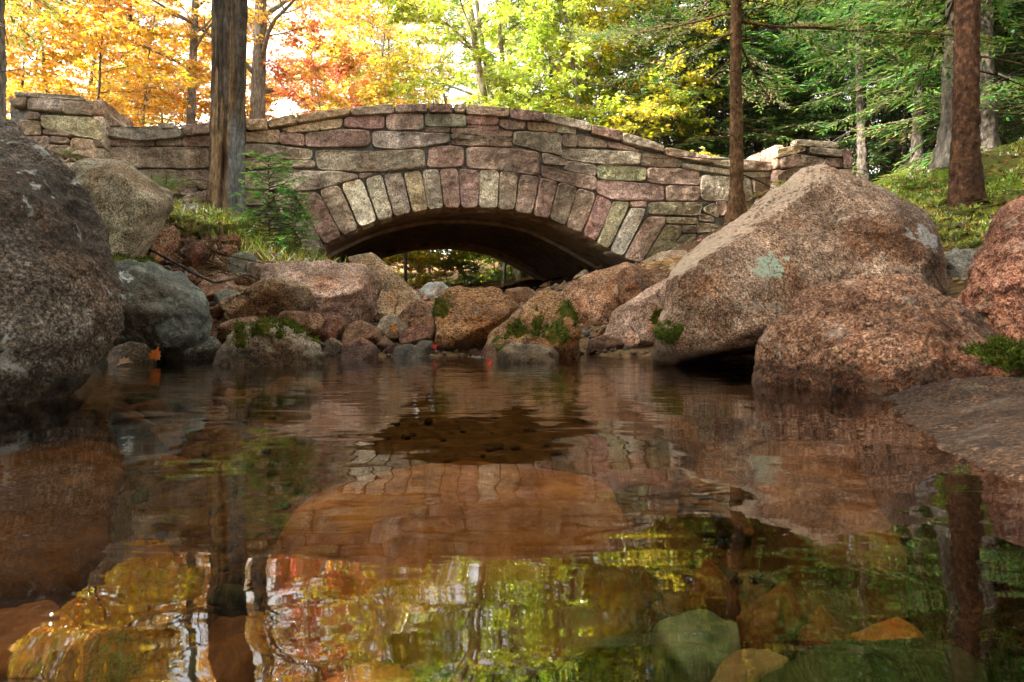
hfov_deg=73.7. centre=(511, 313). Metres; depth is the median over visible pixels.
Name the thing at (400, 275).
shrub
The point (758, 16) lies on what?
spruce tree
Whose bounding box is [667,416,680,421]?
bed stone
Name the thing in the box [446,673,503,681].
bed stone
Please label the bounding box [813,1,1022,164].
spruce tree
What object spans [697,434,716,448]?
bed stone
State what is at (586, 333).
cobble
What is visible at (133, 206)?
boulder
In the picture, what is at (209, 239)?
root
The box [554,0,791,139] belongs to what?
broadleaf tree
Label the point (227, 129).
dead tree
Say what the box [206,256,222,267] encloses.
cobble
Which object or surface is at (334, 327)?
stone
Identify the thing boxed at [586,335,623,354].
stone
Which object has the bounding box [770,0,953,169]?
spruce tree
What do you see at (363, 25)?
maple tree
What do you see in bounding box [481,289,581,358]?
boulder
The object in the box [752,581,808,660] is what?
submerged stone
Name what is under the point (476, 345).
cobble
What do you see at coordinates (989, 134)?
spruce tree
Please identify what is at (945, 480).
ledge
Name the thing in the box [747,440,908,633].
submerged stone
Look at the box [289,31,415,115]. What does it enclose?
young tree
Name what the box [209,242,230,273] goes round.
root
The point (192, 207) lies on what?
stone
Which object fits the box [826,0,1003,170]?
spruce tree
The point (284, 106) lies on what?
sky
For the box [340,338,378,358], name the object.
stone
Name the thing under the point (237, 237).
cobble
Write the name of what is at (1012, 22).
young spruce
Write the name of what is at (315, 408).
bed stone
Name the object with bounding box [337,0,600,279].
birch tree
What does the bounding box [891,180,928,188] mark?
fern
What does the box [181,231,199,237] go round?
herb
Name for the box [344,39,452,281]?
young tree
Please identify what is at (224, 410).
bed stone
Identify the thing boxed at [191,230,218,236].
herb
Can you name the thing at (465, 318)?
boulder
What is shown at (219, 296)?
stone
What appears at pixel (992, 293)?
boulder
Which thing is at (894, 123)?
spruce tree
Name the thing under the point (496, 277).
shrub
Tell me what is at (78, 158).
herb
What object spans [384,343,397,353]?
cobble
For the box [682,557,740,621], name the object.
submerged stone
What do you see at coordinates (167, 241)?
stone
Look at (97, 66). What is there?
young tree
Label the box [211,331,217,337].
cobble
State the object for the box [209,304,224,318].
cobble
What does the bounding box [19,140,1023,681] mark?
ground
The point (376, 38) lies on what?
maple tree
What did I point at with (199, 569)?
bed stone
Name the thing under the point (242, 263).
stone
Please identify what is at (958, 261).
rock
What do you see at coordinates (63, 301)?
boulder
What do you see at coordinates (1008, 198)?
fern
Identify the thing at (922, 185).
fern
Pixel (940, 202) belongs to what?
fern
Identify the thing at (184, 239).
herb
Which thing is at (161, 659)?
bed stone
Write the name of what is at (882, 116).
spruce tree
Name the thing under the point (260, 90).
maple tree
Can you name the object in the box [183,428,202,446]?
bed stone
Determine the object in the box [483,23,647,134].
young tree
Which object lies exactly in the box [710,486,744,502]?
bed stone
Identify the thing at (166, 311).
boulder
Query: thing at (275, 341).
rock
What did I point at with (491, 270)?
shrub
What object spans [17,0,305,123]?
maple tree
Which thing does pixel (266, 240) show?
herb
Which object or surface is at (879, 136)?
spruce tree
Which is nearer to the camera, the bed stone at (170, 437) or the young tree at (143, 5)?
the bed stone at (170, 437)
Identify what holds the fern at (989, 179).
on the ground at (247, 512)
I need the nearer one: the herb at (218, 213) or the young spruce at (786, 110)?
the herb at (218, 213)
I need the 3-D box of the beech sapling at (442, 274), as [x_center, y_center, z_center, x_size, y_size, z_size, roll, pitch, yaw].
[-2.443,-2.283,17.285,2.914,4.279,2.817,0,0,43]
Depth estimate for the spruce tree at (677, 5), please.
24.28 m
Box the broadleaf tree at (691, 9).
[555,0,783,151]
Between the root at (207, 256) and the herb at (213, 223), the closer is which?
the root at (207, 256)
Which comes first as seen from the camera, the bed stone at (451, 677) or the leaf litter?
the bed stone at (451, 677)
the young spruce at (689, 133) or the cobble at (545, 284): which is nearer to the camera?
the cobble at (545, 284)
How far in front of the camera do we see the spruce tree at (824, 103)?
15.72 m
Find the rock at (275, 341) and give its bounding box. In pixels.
[213,315,329,387]
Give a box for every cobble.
[171,268,185,273]
[186,273,203,285]
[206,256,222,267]
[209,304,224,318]
[211,237,226,248]
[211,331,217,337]
[212,273,228,278]
[217,248,227,255]
[221,234,246,250]
[222,244,237,254]
[235,276,253,285]
[237,285,249,291]
[248,249,264,259]
[321,338,342,355]
[376,336,393,351]
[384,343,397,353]
[469,349,481,354]
[473,342,481,348]
[539,282,549,287]
[574,269,588,279]
[582,330,589,336]
[589,348,599,353]
[597,265,605,269]
[598,327,605,334]
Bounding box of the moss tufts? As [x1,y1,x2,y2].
[880,136,1023,249]
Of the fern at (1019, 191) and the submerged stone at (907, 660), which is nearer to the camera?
the submerged stone at (907, 660)
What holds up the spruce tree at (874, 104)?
on the ground at (247, 512)
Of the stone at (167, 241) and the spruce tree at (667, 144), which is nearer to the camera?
the stone at (167, 241)
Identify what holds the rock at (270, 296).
on the ground at (247, 512)
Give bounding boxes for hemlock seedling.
[227,149,311,253]
[268,188,323,258]
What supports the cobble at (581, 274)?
on the ground at (247, 512)
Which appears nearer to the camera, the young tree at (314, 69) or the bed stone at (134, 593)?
the bed stone at (134, 593)
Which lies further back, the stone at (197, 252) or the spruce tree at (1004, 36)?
the spruce tree at (1004, 36)
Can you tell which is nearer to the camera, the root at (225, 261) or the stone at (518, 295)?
the root at (225, 261)
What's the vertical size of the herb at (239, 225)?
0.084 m
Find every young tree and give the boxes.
[4,0,143,126]
[4,0,152,106]
[6,0,165,118]
[6,0,210,125]
[61,0,210,126]
[63,0,210,125]
[152,10,291,124]
[246,54,329,117]
[259,9,384,113]
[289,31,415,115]
[317,97,367,110]
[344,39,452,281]
[445,12,585,283]
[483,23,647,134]
[542,0,710,144]
[581,0,729,141]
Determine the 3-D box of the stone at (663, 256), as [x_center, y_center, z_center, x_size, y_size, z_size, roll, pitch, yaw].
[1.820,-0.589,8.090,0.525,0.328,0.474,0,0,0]
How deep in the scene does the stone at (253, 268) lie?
5.61 m
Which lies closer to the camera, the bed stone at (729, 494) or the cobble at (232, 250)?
the bed stone at (729, 494)
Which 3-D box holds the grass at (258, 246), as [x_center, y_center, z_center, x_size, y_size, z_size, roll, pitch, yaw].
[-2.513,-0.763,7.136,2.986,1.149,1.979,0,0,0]
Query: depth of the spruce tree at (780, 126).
16.14 m
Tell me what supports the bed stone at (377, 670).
on the ground at (247, 512)
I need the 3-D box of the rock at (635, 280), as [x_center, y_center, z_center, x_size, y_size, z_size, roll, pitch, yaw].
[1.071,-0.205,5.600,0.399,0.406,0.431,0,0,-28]
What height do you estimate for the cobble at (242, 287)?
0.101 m
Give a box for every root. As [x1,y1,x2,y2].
[149,248,259,283]
[159,251,190,264]
[169,222,188,261]
[178,235,193,268]
[195,235,217,269]
[202,245,221,274]
[204,231,225,270]
[205,241,227,276]
[207,222,263,263]
[207,229,240,264]
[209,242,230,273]
[210,243,238,278]
[215,240,229,273]
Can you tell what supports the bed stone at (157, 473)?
on the ground at (247, 512)
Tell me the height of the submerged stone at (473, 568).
0.237 m
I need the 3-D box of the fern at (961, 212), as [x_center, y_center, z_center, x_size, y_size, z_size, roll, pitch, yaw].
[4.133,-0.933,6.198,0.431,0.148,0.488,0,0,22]
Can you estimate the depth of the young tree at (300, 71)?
21.72 m
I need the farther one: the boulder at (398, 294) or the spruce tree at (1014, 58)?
the spruce tree at (1014, 58)
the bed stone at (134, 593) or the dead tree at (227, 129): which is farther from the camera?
the dead tree at (227, 129)
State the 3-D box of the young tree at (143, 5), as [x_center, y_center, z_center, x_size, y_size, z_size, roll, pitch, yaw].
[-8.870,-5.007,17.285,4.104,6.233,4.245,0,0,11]
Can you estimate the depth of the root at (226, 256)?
5.65 m
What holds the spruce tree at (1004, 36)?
on the ground at (247, 512)
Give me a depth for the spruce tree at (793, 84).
19.79 m
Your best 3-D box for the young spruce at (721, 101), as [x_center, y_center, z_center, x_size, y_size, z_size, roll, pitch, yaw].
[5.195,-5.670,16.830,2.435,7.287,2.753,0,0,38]
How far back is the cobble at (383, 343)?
4.61 m
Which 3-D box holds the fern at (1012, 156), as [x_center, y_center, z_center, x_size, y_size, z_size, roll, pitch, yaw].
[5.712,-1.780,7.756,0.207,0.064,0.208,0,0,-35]
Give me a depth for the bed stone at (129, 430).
2.71 m
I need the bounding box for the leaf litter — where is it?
[146,138,1023,330]
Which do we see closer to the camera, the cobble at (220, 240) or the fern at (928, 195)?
the cobble at (220, 240)
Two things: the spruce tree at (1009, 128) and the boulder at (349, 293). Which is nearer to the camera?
the boulder at (349, 293)
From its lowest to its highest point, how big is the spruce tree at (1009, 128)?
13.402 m
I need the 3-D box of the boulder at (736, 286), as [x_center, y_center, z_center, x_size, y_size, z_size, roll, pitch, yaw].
[1.888,-0.314,4.302,2.290,1.421,1.607,0,0,0]
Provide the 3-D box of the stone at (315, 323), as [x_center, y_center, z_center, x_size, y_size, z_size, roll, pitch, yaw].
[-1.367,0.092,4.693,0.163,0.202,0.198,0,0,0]
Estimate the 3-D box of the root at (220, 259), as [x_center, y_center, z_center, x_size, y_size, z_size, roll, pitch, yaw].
[-2.442,-0.441,5.613,0.202,0.349,0.253,0,0,12]
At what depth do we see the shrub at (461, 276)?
18.71 m
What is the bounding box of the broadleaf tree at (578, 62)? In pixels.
[518,1,663,125]
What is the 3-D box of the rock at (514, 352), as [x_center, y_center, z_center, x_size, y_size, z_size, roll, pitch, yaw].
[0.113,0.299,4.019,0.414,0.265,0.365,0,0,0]
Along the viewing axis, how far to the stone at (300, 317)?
4.53 m
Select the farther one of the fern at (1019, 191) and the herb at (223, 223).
the herb at (223, 223)
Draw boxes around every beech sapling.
[383,250,466,285]
[540,0,724,156]
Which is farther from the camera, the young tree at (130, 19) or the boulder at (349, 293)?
the young tree at (130, 19)
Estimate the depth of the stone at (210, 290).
5.13 m
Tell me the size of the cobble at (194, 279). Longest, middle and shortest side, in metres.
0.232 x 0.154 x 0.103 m
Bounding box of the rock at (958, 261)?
[944,248,975,279]
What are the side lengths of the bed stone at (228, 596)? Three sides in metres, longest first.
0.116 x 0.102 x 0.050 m
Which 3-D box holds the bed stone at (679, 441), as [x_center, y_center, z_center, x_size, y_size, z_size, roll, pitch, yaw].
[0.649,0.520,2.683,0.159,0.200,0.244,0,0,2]
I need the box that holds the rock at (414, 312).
[398,299,436,331]
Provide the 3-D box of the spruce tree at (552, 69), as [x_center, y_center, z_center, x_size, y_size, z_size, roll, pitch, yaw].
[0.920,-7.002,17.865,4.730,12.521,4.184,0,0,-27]
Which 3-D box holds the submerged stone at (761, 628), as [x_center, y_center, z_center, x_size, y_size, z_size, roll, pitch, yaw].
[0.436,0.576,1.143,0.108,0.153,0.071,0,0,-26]
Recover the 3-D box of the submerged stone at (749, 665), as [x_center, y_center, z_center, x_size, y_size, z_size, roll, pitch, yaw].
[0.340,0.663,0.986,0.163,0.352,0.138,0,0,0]
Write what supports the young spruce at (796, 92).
on the ground at (247, 512)
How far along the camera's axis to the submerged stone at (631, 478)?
2.33 m
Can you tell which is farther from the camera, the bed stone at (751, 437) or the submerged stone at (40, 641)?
the bed stone at (751, 437)
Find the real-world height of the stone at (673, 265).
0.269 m
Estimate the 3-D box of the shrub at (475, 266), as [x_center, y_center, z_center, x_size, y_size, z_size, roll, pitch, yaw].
[-1.204,-1.366,17.467,1.610,1.670,1.422,0,0,-7]
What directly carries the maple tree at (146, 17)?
on the ground at (247, 512)
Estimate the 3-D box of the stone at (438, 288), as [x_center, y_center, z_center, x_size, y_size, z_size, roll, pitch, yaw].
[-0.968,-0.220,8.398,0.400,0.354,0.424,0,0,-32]
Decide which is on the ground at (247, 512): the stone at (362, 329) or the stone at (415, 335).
the stone at (362, 329)
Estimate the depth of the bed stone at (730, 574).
1.67 m
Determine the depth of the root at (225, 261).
5.63 m
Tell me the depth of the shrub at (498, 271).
19.97 m
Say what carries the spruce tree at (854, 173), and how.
on the ground at (247, 512)
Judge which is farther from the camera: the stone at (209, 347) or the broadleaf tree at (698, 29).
the broadleaf tree at (698, 29)
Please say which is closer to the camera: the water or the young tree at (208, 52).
the water
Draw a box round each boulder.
[0,116,126,445]
[69,158,173,258]
[112,252,212,359]
[260,260,381,323]
[348,252,422,321]
[431,286,519,351]
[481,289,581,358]
[560,262,634,325]
[603,278,667,348]
[649,164,948,372]
[749,273,995,445]
[956,195,1023,342]
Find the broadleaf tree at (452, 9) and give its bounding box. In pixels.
[341,0,515,280]
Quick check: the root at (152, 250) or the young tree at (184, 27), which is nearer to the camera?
the root at (152, 250)
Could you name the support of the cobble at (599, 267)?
on the ground at (247, 512)
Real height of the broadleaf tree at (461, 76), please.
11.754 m
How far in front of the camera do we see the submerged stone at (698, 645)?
1.18 m
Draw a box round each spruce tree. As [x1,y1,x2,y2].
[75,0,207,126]
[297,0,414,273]
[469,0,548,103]
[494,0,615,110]
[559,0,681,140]
[582,0,747,158]
[622,0,825,157]
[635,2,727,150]
[667,0,855,157]
[673,0,814,150]
[707,0,888,157]
[708,0,872,139]
[749,8,867,149]
[750,0,911,148]
[768,0,1002,180]
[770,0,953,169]
[771,0,940,180]
[783,0,1023,209]
[787,74,912,174]
[789,0,1023,147]
[804,6,938,180]
[805,12,901,170]
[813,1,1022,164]
[823,0,1023,179]
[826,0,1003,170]
[838,37,941,171]
[841,5,1023,174]
[863,0,1023,151]
[899,11,1023,79]
[908,0,1023,143]
[925,6,1023,137]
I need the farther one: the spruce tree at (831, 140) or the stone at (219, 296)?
the spruce tree at (831, 140)
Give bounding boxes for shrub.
[381,250,436,285]
[396,250,469,281]
[408,250,488,284]
[409,250,466,285]
[440,249,487,285]
[440,256,509,283]
[465,257,512,278]
[484,255,526,280]
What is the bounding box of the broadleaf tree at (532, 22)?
[483,0,718,145]
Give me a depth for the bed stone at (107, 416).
2.84 m
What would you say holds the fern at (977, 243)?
on the ground at (247, 512)
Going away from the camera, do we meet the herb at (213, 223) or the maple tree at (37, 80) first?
the herb at (213, 223)
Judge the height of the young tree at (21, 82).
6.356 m
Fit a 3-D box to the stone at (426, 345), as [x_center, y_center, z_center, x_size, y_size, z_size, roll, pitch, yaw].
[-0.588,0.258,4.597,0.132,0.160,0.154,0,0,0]
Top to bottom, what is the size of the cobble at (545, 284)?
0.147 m
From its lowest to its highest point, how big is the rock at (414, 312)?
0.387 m
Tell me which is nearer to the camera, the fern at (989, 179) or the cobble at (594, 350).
the cobble at (594, 350)
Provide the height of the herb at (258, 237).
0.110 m
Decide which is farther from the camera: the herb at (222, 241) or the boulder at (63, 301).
the herb at (222, 241)
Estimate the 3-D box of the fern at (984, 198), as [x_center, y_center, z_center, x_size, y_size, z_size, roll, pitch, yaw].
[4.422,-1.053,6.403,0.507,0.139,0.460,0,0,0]
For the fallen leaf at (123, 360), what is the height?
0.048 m
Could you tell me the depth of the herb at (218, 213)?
6.98 m
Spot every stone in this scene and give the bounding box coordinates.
[0,436,133,663]
[0,600,83,681]
[7,437,48,443]
[83,635,201,681]
[86,411,143,433]
[97,357,108,364]
[104,562,204,627]
[106,341,155,362]
[112,412,157,438]
[123,542,172,569]
[125,453,191,495]
[131,484,150,503]
[137,398,175,424]
[150,225,180,264]
[150,423,184,450]
[165,336,221,360]
[176,562,206,577]
[180,203,201,213]
[182,242,208,269]
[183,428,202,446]
[194,621,296,681]
[197,278,238,300]
[204,615,341,681]
[208,583,264,610]
[211,381,237,398]
[213,290,237,303]
[216,316,258,343]
[220,393,272,415]
[225,393,267,422]
[227,252,257,272]
[246,260,262,284]
[268,461,656,676]
[277,310,306,326]
[279,386,330,412]
[305,312,324,338]
[320,316,347,342]
[324,659,414,681]
[340,320,381,351]
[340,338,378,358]
[377,314,407,343]
[393,344,426,357]
[398,324,435,344]
[415,340,433,354]
[419,281,447,295]
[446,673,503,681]
[504,287,534,305]
[572,443,679,503]
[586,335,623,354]
[622,345,639,350]
[643,250,687,262]
[649,609,784,681]
[653,420,699,463]
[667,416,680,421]
[668,262,677,269]
[677,497,744,537]
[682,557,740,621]
[688,404,731,435]
[688,466,740,497]
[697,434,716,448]
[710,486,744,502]
[711,414,751,440]
[711,648,788,681]
[716,465,748,486]
[720,568,737,582]
[735,425,769,456]
[736,600,785,655]
[741,525,753,540]
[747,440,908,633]
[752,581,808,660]
[758,638,988,681]
[798,604,853,652]
[852,617,923,640]
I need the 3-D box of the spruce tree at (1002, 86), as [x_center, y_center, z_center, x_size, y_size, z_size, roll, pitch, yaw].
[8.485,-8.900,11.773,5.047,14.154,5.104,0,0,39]
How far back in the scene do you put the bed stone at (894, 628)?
1.27 m
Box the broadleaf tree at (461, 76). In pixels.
[436,0,654,139]
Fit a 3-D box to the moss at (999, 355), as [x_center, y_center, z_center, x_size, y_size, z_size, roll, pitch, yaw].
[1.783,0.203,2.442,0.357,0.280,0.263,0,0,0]
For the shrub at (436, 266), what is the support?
on the ground at (247, 512)
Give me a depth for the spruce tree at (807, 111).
16.64 m
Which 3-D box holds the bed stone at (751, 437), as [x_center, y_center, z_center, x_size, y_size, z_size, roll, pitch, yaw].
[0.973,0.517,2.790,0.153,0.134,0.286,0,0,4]
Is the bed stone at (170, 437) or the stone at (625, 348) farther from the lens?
the stone at (625, 348)
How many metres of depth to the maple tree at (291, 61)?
21.66 m
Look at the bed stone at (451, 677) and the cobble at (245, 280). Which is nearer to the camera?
the bed stone at (451, 677)
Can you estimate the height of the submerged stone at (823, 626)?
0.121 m
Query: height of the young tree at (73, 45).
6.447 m
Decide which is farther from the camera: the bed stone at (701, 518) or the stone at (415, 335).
the stone at (415, 335)
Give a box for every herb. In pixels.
[56,148,86,159]
[58,153,90,159]
[166,222,214,234]
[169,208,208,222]
[179,238,200,244]
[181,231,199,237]
[183,220,243,231]
[186,221,233,231]
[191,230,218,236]
[195,210,228,219]
[198,236,247,245]
[203,219,236,229]
[207,224,246,234]
[215,223,253,229]
[238,233,270,241]
[258,237,280,243]
[745,190,770,198]
[769,180,785,185]
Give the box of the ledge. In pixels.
[856,376,1023,681]
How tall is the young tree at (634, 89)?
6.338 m
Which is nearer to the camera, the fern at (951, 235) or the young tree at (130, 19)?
the fern at (951, 235)
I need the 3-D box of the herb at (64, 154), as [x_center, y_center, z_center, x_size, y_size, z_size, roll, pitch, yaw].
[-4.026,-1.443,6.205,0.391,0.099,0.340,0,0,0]
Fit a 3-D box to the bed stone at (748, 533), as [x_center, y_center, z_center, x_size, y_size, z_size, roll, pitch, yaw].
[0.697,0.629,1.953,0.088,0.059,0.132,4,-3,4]
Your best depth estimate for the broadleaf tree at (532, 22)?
15.39 m
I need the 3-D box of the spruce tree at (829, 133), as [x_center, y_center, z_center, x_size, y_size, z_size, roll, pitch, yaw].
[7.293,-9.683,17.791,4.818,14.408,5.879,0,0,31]
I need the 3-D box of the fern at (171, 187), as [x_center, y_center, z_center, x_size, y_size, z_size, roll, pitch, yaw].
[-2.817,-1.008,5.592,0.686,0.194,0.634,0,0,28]
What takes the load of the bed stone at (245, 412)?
on the ground at (247, 512)
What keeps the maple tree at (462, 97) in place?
on the ground at (247, 512)
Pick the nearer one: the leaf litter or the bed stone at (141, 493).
the bed stone at (141, 493)
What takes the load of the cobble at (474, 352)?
in the water
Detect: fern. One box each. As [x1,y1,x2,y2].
[146,174,179,190]
[150,172,212,196]
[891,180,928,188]
[893,179,912,184]
[897,179,943,189]
[908,191,936,200]
[916,198,947,205]
[935,220,964,228]
[936,203,986,215]
[939,225,980,239]
[943,247,960,250]
[955,237,984,245]
[958,242,983,247]
[963,197,997,201]
[970,192,1023,204]
[984,174,1006,182]
[1001,190,1023,195]
[1004,154,1023,157]
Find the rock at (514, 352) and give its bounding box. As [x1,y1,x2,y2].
[496,342,558,376]
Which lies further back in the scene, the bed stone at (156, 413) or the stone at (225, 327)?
the stone at (225, 327)
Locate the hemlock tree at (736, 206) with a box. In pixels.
[555,0,1018,224]
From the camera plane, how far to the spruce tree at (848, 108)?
21.89 m
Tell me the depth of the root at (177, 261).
5.53 m
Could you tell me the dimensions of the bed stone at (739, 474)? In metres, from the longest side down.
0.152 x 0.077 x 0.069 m
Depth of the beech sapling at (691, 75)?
15.80 m
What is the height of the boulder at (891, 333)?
0.801 m
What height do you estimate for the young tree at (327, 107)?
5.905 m
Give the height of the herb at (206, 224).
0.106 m
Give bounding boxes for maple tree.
[0,0,122,117]
[4,2,102,104]
[5,3,182,104]
[6,0,183,109]
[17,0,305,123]
[55,0,248,125]
[148,0,337,118]
[246,0,387,119]
[282,0,458,102]
[284,0,433,110]
[298,0,474,106]
[347,0,519,271]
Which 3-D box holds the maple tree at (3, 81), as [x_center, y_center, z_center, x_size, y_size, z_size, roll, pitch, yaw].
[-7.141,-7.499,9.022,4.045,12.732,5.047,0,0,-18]
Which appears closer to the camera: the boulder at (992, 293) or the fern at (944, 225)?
the boulder at (992, 293)
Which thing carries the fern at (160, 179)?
on the ground at (247, 512)
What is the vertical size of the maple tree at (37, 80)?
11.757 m
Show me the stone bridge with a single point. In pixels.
(537, 195)
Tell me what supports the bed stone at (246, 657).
on the ground at (247, 512)
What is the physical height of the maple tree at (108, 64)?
11.197 m
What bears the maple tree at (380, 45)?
on the ground at (247, 512)
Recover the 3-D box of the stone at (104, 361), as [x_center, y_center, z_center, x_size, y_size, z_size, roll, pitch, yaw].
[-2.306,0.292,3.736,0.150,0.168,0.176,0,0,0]
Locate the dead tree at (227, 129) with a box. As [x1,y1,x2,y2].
[203,0,248,218]
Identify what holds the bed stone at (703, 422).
on the ground at (247, 512)
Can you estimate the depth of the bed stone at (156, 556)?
1.63 m
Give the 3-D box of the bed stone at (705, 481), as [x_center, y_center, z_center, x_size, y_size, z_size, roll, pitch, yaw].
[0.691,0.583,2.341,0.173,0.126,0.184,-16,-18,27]
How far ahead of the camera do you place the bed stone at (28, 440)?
2.32 m
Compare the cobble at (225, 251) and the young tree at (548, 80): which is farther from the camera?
the young tree at (548, 80)
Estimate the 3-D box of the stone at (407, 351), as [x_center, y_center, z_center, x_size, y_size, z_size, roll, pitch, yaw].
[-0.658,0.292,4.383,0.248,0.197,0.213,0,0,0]
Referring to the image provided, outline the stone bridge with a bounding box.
[8,92,852,279]
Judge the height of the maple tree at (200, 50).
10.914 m
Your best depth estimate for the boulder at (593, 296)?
5.82 m
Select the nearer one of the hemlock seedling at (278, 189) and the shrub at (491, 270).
the hemlock seedling at (278, 189)
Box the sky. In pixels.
[6,0,935,253]
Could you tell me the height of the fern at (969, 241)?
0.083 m
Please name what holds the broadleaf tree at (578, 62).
on the ground at (247, 512)
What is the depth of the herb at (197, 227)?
6.28 m
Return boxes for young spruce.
[646,0,729,151]
[685,0,836,157]
[687,0,769,156]
[726,0,883,171]
[747,1,811,151]
[819,0,942,181]
[912,4,1023,149]
[994,2,1023,143]
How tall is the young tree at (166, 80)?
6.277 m
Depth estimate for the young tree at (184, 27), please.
14.66 m
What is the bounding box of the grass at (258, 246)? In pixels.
[168,197,346,262]
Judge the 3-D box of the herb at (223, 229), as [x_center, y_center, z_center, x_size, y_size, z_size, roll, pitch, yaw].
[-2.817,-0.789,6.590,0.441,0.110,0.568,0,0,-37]
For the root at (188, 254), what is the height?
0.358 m
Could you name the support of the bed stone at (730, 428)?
on the ground at (247, 512)
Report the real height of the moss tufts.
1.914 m
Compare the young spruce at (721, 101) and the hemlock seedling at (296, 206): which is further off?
the young spruce at (721, 101)
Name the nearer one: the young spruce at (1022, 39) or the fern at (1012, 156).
the fern at (1012, 156)
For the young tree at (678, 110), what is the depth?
16.02 m
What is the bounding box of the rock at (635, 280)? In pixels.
[617,264,667,304]
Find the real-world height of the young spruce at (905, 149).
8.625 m
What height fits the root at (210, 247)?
0.354 m
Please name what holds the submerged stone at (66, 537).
on the ground at (247, 512)
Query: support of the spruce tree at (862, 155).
on the ground at (247, 512)
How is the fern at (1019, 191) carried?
on the ground at (247, 512)
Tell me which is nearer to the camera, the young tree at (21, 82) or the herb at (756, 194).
the herb at (756, 194)
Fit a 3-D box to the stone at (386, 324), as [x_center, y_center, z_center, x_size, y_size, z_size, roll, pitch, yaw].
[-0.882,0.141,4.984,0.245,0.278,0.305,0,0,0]
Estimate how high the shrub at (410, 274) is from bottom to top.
2.227 m
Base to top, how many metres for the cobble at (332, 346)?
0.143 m
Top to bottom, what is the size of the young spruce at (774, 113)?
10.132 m
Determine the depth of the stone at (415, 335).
4.83 m
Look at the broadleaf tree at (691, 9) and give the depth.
17.72 m
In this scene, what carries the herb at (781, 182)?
on the ground at (247, 512)
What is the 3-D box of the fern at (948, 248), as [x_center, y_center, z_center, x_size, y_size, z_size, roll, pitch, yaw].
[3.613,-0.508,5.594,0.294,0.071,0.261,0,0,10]
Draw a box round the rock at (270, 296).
[219,277,312,318]
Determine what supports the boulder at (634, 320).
on the ground at (247, 512)
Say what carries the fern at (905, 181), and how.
on the ground at (247, 512)
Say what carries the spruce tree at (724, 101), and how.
on the ground at (247, 512)
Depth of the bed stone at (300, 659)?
1.09 m
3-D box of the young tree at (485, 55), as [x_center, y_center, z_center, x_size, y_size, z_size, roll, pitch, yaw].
[-0.011,-3.511,15.659,4.279,6.283,4.137,0,0,39]
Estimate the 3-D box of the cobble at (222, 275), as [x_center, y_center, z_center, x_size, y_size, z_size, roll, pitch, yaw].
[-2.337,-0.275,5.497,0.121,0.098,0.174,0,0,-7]
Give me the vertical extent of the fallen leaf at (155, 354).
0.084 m
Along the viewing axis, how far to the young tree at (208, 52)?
16.45 m
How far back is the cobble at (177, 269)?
5.28 m
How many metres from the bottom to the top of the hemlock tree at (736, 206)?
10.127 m
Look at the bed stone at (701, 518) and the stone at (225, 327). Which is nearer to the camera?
the bed stone at (701, 518)
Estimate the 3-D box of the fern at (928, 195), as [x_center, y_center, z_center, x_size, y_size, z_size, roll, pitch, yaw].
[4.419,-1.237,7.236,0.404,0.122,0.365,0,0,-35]
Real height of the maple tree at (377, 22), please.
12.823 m
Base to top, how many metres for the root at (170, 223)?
0.353 m
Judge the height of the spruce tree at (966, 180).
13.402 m
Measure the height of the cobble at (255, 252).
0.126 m
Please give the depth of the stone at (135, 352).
3.91 m
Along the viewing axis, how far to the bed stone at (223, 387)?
3.54 m
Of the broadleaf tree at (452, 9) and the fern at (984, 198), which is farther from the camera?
the broadleaf tree at (452, 9)
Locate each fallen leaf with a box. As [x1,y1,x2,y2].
[115,356,131,365]
[149,347,160,360]
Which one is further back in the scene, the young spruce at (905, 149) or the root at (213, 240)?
the young spruce at (905, 149)

